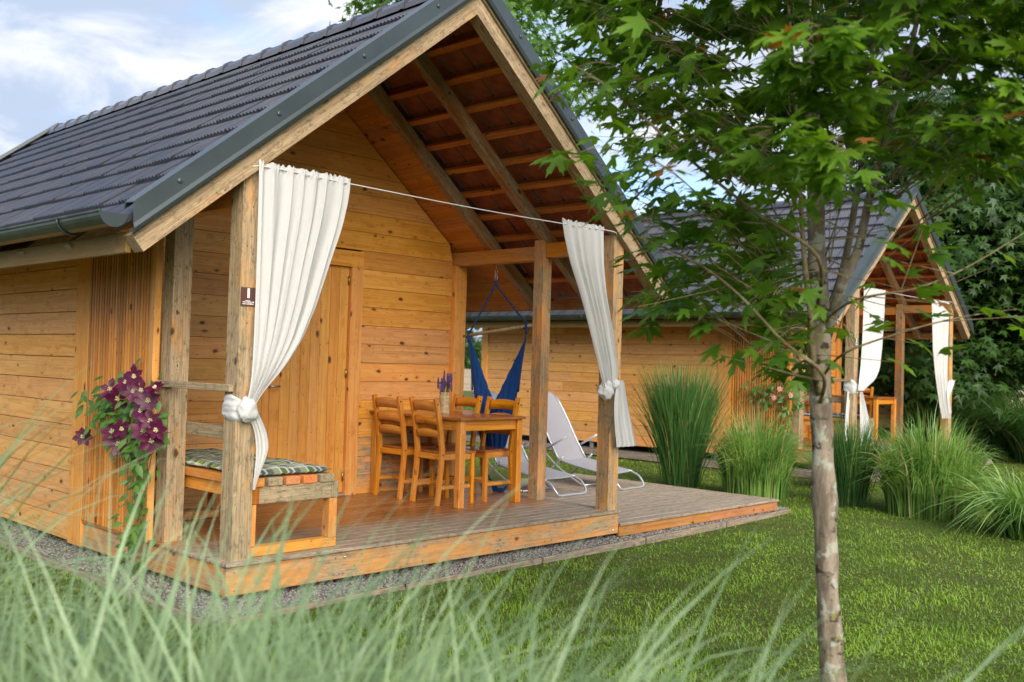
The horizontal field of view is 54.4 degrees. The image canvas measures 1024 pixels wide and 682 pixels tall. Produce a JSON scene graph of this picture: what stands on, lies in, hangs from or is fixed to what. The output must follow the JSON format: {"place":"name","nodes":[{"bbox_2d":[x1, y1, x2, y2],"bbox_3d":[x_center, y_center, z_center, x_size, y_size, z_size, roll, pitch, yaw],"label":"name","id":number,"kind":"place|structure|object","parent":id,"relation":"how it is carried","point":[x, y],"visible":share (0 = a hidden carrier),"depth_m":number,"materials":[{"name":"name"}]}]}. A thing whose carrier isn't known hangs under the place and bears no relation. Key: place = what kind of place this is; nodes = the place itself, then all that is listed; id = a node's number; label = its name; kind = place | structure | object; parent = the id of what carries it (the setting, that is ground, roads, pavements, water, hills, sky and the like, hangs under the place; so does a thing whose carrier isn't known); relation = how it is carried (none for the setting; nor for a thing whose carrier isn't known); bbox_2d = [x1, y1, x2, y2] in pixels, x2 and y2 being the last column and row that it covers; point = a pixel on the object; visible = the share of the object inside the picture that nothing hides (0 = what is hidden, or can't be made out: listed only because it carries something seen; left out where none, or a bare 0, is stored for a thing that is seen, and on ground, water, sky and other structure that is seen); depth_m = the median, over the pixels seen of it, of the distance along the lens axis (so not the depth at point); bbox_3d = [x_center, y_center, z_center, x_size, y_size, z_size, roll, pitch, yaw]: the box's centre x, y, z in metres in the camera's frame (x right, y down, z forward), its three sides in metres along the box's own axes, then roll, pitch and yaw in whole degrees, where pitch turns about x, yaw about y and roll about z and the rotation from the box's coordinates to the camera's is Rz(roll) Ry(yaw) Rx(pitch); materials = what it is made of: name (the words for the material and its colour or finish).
{"place":"outdoors","nodes":[
{"label":"outdoors","id":0,"kind":"place"},
{"bbox_2d":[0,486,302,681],"bbox_3d":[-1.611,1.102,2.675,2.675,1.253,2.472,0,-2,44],"label":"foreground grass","id":1,"kind":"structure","parent":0,"point":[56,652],"depth_m":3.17,"materials":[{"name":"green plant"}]},
{"bbox_2d":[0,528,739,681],"bbox_3d":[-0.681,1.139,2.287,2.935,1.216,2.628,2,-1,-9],"label":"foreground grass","id":2,"kind":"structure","parent":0,"point":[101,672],"depth_m":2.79,"materials":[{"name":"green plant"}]},
{"bbox_2d":[0,366,1023,681],"bbox_3d":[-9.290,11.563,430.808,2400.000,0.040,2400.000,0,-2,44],"label":"ground","id":3,"kind":"structure","parent":0,"point":[776,522],"depth_m":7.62,"materials":[{"name":"plant"}]},
{"bbox_2d":[0,540,207,626],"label":"garden edging","id":4,"kind":"object","parent":3,"relation":"on","point":[173,612],"visible":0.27,"depth_m":7.47,"materials":[{"name":"grey concrete"}]},
{"bbox_2d":[0,357,343,681],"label":"foreground grass","id":5,"kind":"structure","parent":3,"relation":"on","point":[3,460],"depth_m":3.28,"materials":[{"name":"green plant"}]},
{"bbox_2d":[0,0,676,599],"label":"cabin","id":6,"kind":"object","parent":3,"relation":"on","point":[128,232],"visible":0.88,"depth_m":9.23,"materials":[{"name":"brown wood"}]},
{"bbox_2d":[70,358,170,578],"bbox_3d":[-2.956,0.966,7.500,1.539,1.685,0.299,0,-2,44],"label":"clematis","id":7,"kind":"object","parent":6,"relation":"attached to","point":[132,389],"visible":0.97,"depth_m":7.34,"materials":[{"name":"purple plant"}]},
{"bbox_2d":[153,459,338,556],"bbox_3d":[-2.216,1.244,7.825,1.812,0.545,0.767,0,-2,44],"label":"bench","id":8,"kind":"object","parent":6,"relation":"on","point":[274,489],"visible":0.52,"depth_m":7.33,"materials":[{"name":"brown wood"}]},
{"bbox_2d":[156,448,329,475],"bbox_3d":[-2.205,0.936,7.821,1.762,0.063,0.706,0,-2,44],"label":"bench cushion","id":9,"kind":"object","parent":8,"relation":"on","point":[211,458],"visible":0.53,"depth_m":7.50,"materials":[{"name":"fabric"}]},
{"bbox_2d":[240,287,255,306],"bbox_3d":[-1.816,-0.304,6.863,0.008,0.128,0.112,0,-2,44],"label":"number plaque","id":10,"kind":"object","parent":6,"relation":"attached to","point":[248,294],"visible":1,"depth_m":6.86,"materials":[{"name":"brown"}]},
{"bbox_2d":[260,265,349,492],"bbox_3d":[-2.059,0.378,9.935,0.084,2.330,1.017,0,-2,44],"label":"door","id":11,"kind":"structure","parent":6,"relation":"in","point":[302,411],"depth_m":10.06,"materials":[{"name":"brown wood"}]},
{"bbox_2d":[372,394,435,498],"bbox_3d":[-1.137,1.088,10.417,0.444,1.053,0.534,0,-2,44],"label":"dining chair","id":12,"kind":"object","parent":6,"relation":"on","point":[404,449],"visible":0.91,"depth_m":10.31,"materials":[{"name":"brown wood"}]},
{"bbox_2d":[253,165,616,238],"bbox_3d":[-0.385,-1.096,8.300,0.087,0.083,4.123,0,-2,44],"label":"curtain wire","id":13,"kind":"object","parent":6,"relation":"attached to","point":[436,200],"visible":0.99,"depth_m":8.01,"materials":[{"name":"grey metal"}]},
{"bbox_2d":[221,159,350,489],"bbox_3d":[-1.615,-0.103,7.134,0.298,2.265,0.877,0,-2,44],"label":"curtain","id":14,"kind":"object","parent":13,"relation":"hanging from","point":[301,215],"visible":1,"depth_m":7.00,"materials":[{"name":"white fabric"}]},
{"bbox_2d":[562,218,635,446],"bbox_3d":[0.762,-0.043,9.594,0.290,2.130,1.206,0,-2,44],"label":"curtain","id":15,"kind":"object","parent":13,"relation":"hanging from","point":[585,247],"visible":1,"depth_m":9.50,"materials":[{"name":"white fabric"}]},
{"bbox_2d":[409,396,475,505],"bbox_3d":[-0.707,1.091,10.002,0.534,1.053,0.444,3,-2,-42],"label":"dining chair","id":16,"kind":"object","parent":6,"relation":"on","point":[443,454],"visible":0.95,"depth_m":9.93,"materials":[{"name":"brown wood"}]},
{"bbox_2d":[369,410,525,508],"bbox_3d":[-0.695,1.188,10.356,1.420,0.871,0.909,0,-2,44],"label":"dining table","id":17,"kind":"object","parent":6,"relation":"on","point":[460,423],"visible":0.76,"depth_m":10.06,"materials":[{"name":"brown wood"}]},
{"bbox_2d":[437,371,452,413],"bbox_3d":[-0.699,0.527,10.336,0.170,0.451,0.170,1,-1,13],"label":"vase","id":18,"kind":"object","parent":17,"relation":"on","point":[444,399],"visible":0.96,"depth_m":10.28,"materials":[{"name":"ceramic"}]},
{"bbox_2d":[417,394,482,495],"bbox_3d":[-0.673,1.111,10.822,0.534,1.053,0.444,3,-2,-44],"label":"dining chair","id":19,"kind":"object","parent":6,"relation":"on","point":[476,403],"visible":0.37,"depth_m":10.83,"materials":[{"name":"brown wood"}]},
{"bbox_2d":[453,396,519,501],"bbox_3d":[-0.263,1.114,10.439,0.444,1.053,0.534,1,-2,41],"label":"dining chair","id":20,"kind":"object","parent":6,"relation":"on","point":[483,453],"visible":0.67,"depth_m":10.41,"materials":[{"name":"brown wood"}]},
{"bbox_2d":[463,264,532,491],"bbox_3d":[-0.178,0.429,10.978,0.794,2.554,0.286,2,-1,5],"label":"hammock chair","id":21,"kind":"object","parent":6,"relation":"hanging from","point":[510,388],"visible":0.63,"depth_m":10.94,"materials":[{"name":"fabric"}]},
{"bbox_2d":[0,508,788,621],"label":"gravel bed","id":22,"kind":"object","parent":3,"relation":"on","point":[190,588],"visible":0.17,"depth_m":7.83,"materials":[{"name":"grey gravel"}]},
{"bbox_2d":[464,473,778,535],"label":"deck","id":23,"kind":"structure","parent":22,"relation":"on","point":[647,507],"depth_m":11.56,"materials":[{"name":"brown wood"}]},
{"bbox_2d":[472,391,586,496],"bbox_3d":[0.175,1.238,12.302,1.522,1.172,0.706,0,-2,42],"label":"sun lounger","id":24,"kind":"object","parent":23,"relation":"on","point":[551,473],"visible":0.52,"depth_m":12.21,"materials":[{"name":"silver metal"}]},
{"bbox_2d":[546,391,643,489],"bbox_3d":[0.964,1.279,13.087,1.522,1.172,0.706,1,-2,40],"label":"sun lounger","id":25,"kind":"object","parent":23,"relation":"on","point":[565,445],"visible":0.69,"depth_m":13.31,"materials":[{"name":"silver metal"}]},
{"bbox_2d":[328,0,643,333],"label":"maple tree","id":26,"kind":"object","parent":3,"relation":"on","point":[539,44],"visible":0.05,"depth_m":23.35,"materials":[{"name":"green plant"}]},
{"bbox_2d":[218,509,790,625],"bbox_3d":[0.786,1.967,9.268,0.032,0.117,7.967,0,-2,41],"label":"garden edging","id":27,"kind":"object","parent":3,"relation":"on","point":[642,540],"visible":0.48,"depth_m":9.09,"materials":[{"name":"grey concrete"}]},
{"bbox_2d":[0,442,1023,681],"bbox_3d":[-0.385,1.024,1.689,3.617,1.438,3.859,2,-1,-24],"label":"foreground grass","id":28,"kind":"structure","parent":3,"relation":"on","point":[136,677],"depth_m":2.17,"materials":[{"name":"green plant"}]},
{"bbox_2d":[466,436,810,478],"bbox_3d":[1.956,2.152,18.947,9.362,0.116,0.032,0,-2,44],"label":"garden edging","id":29,"kind":"object","parent":3,"relation":"on","point":[636,456],"visible":0.12,"depth_m":18.53,"materials":[{"name":"grey stone"}]},
{"bbox_2d":[465,184,973,463],"bbox_3d":[3.911,-0.261,20.788,8.968,5.126,6.230,0,-2,44],"label":"cabin","id":30,"kind":"object","parent":3,"relation":"on","point":[573,377],"visible":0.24,"depth_m":19.17,"materials":[{"name":"brown wood"}]},
{"bbox_2d":[738,374,809,457],"bbox_3d":[4.478,1.315,16.967,1.464,1.558,0.255,0,-2,42],"label":"honeysuckle","id":31,"kind":"object","parent":30,"relation":"attached to","point":[798,403],"visible":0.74,"depth_m":16.89,"materials":[{"name":"green plant"}]},
{"bbox_2d":[803,390,833,440],"bbox_3d":[5.705,1.362,18.646,0.444,1.053,0.534,0,-2,44],"label":"dining chair","id":32,"kind":"object","parent":30,"relation":"on","point":[807,403],"visible":0.08,"depth_m":18.62,"materials":[{"name":"brown wood"}]},
{"bbox_2d":[803,416,873,447],"bbox_3d":[5.223,1.564,17.249,1.812,0.545,0.767,0,-2,44],"label":"bench","id":33,"kind":"object","parent":30,"relation":"on","point":[806,420],"visible":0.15,"depth_m":16.84,"materials":[{"name":"brown wood"}]},
{"bbox_2d":[804,411,871,417],"bbox_3d":[5.234,1.256,17.245,1.762,0.063,0.706,0,-2,44],"label":"bench cushion","id":34,"kind":"object","parent":33,"relation":"on","point":[806,413],"visible":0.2,"depth_m":16.81,"materials":[{"name":"grey fabric"}]},
{"bbox_2d":[807,394,897,442],"bbox_3d":[6.542,1.488,19.211,1.420,0.871,0.909,0,-2,44],"label":"dining table","id":35,"kind":"object","parent":30,"relation":"on","point":[875,401],"visible":0.48,"depth_m":18.76,"materials":[{"name":"brown wood"}]},
{"bbox_2d":[842,387,873,437],"bbox_3d":[6.774,1.416,19.606,0.534,1.053,0.444,3,-2,-44],"label":"dining chair","id":36,"kind":"object","parent":30,"relation":"on","point":[868,390],"visible":0.16,"depth_m":19.62,"materials":[{"name":"brown wood"}]},
{"bbox_3d":[7.054,-0.776,17.724,0.087,0.083,4.123,0,-2,44],"label":"curtain wire","id":37,"kind":"object","parent":30,"relation":"attached to","visible":0},
{"bbox_2d":[843,287,885,444],"bbox_3d":[5.831,0.420,16.573,0.294,2.600,1.099,0,-2,44],"label":"curtain","id":38,"kind":"object","parent":37,"relation":"hanging from","point":[869,370],"visible":0.73,"depth_m":16.43,"materials":[{"name":"white fabric"}]},
{"bbox_2d":[932,300,954,418],"bbox_3d":[8.159,0.362,18.829,0.277,2.200,1.282,1,-2,32],"label":"curtain","id":39,"kind":"object","parent":37,"relation":"hanging from","point":[940,330],"visible":0.91,"depth_m":18.70,"materials":[{"name":"white fabric"}]},
{"bbox_2d":[466,430,980,474],"bbox_3d":[4.116,2.231,21.037,9.400,0.001,5.990,0,-2,44],"label":"gravel bed","id":40,"kind":"object","parent":3,"relation":"on","point":[633,449],"visible":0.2,"depth_m":19.72,"materials":[{"name":"grey gravel"}]},
{"bbox_2d":[464,328,1023,386],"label":"distant woods","id":41,"kind":"object","parent":3,"relation":"on","point":[477,345],"depth_m":165.37,"materials":[{"name":"green plant"}]},
{"bbox_2d":[520,0,1023,681],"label":"young maple","id":42,"kind":"object","parent":3,"relation":"on","point":[812,94],"visible":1,"depth_m":4.78,"materials":[{"name":"green plant"}]},
{"bbox_2d":[776,78,1023,419],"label":"maple tree","id":43,"kind":"object","parent":3,"relation":"on","point":[921,385],"visible":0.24,"depth_m":21.16,"materials":[{"name":"green plant"}]},
{"bbox_2d":[870,459,991,482],"bbox_3d":[7.508,2.290,17.749,0.032,0.114,5.976,0,-2,44],"label":"garden edging","id":44,"kind":"object","parent":3,"relation":"on","point":[880,476],"visible":0.06,"depth_m":16.05,"materials":[{"name":"grey concrete"}]},
{"bbox_2d":[841,307,1023,428],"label":"cabin","id":45,"kind":"object","parent":3,"relation":"on","point":[882,417],"depth_m":28.50,"materials":[{"name":"brown wood"}]},
{"bbox_2d":[909,458,1023,546],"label":"ornamental grass","id":46,"kind":"object","parent":3,"relation":"on","point":[1005,509],"depth_m":10.78,"materials":[{"name":"green plant"}]},
{"bbox_2d":[927,153,1023,377],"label":"maple tree","id":47,"kind":"object","parent":3,"relation":"on","point":[1015,280],"visible":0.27,"depth_m":21.37,"materials":[{"name":"green plant"}]},
{"bbox_2d":[0,0,1023,336],"label":"sky","id":48,"kind":"structure","parent":0,"point":[61,61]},
{"bbox_2d":[594,356,776,487],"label":"ornamental grass","id":49,"kind":"object","parent":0,"point":[682,418],"depth_m":14.43,"materials":[{"name":"green plant"}]},
{"bbox_2d":[464,369,1023,403],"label":"field","id":50,"kind":"structure","parent":0,"point":[467,379],"depth_m":73.19,"materials":[{"name":"green plant"}]},
{"bbox_2d":[691,401,811,500],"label":"ornamental grass","id":51,"kind":"object","parent":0,"point":[749,464],"depth_m":13.19,"materials":[{"name":"green plant"}]},
{"bbox_2d":[790,441,879,471],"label":"ornamental grass","id":52,"kind":"object","parent":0,"point":[807,457],"depth_m":15.01,"materials":[{"name":"green plant"}]},
{"bbox_2d":[786,406,912,507],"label":"ornamental grass","id":53,"kind":"object","parent":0,"point":[854,493],"depth_m":12.80,"materials":[{"name":"green plant"}]},
{"bbox_2d":[844,401,1017,520],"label":"ornamental grass","id":54,"kind":"object","parent":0,"point":[905,471],"depth_m":12.00,"materials":[{"name":"green plant"}]},
{"bbox_2d":[871,387,1008,451],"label":"ornamental grass","id":55,"kind":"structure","parent":0,"point":[931,410],"depth_m":21.35,"materials":[{"name":"green plant"}]},
{"bbox_2d":[924,383,1023,459],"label":"ornamental grass","id":56,"kind":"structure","parent":0,"point":[1000,441],"depth_m":21.06,"materials":[{"name":"green plant"}]},
{"bbox_2d":[933,380,1023,463],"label":"ornamental grass","id":57,"kind":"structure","parent":0,"point":[1015,434],"depth_m":20.11,"materials":[{"name":"green plant"}]}
]}

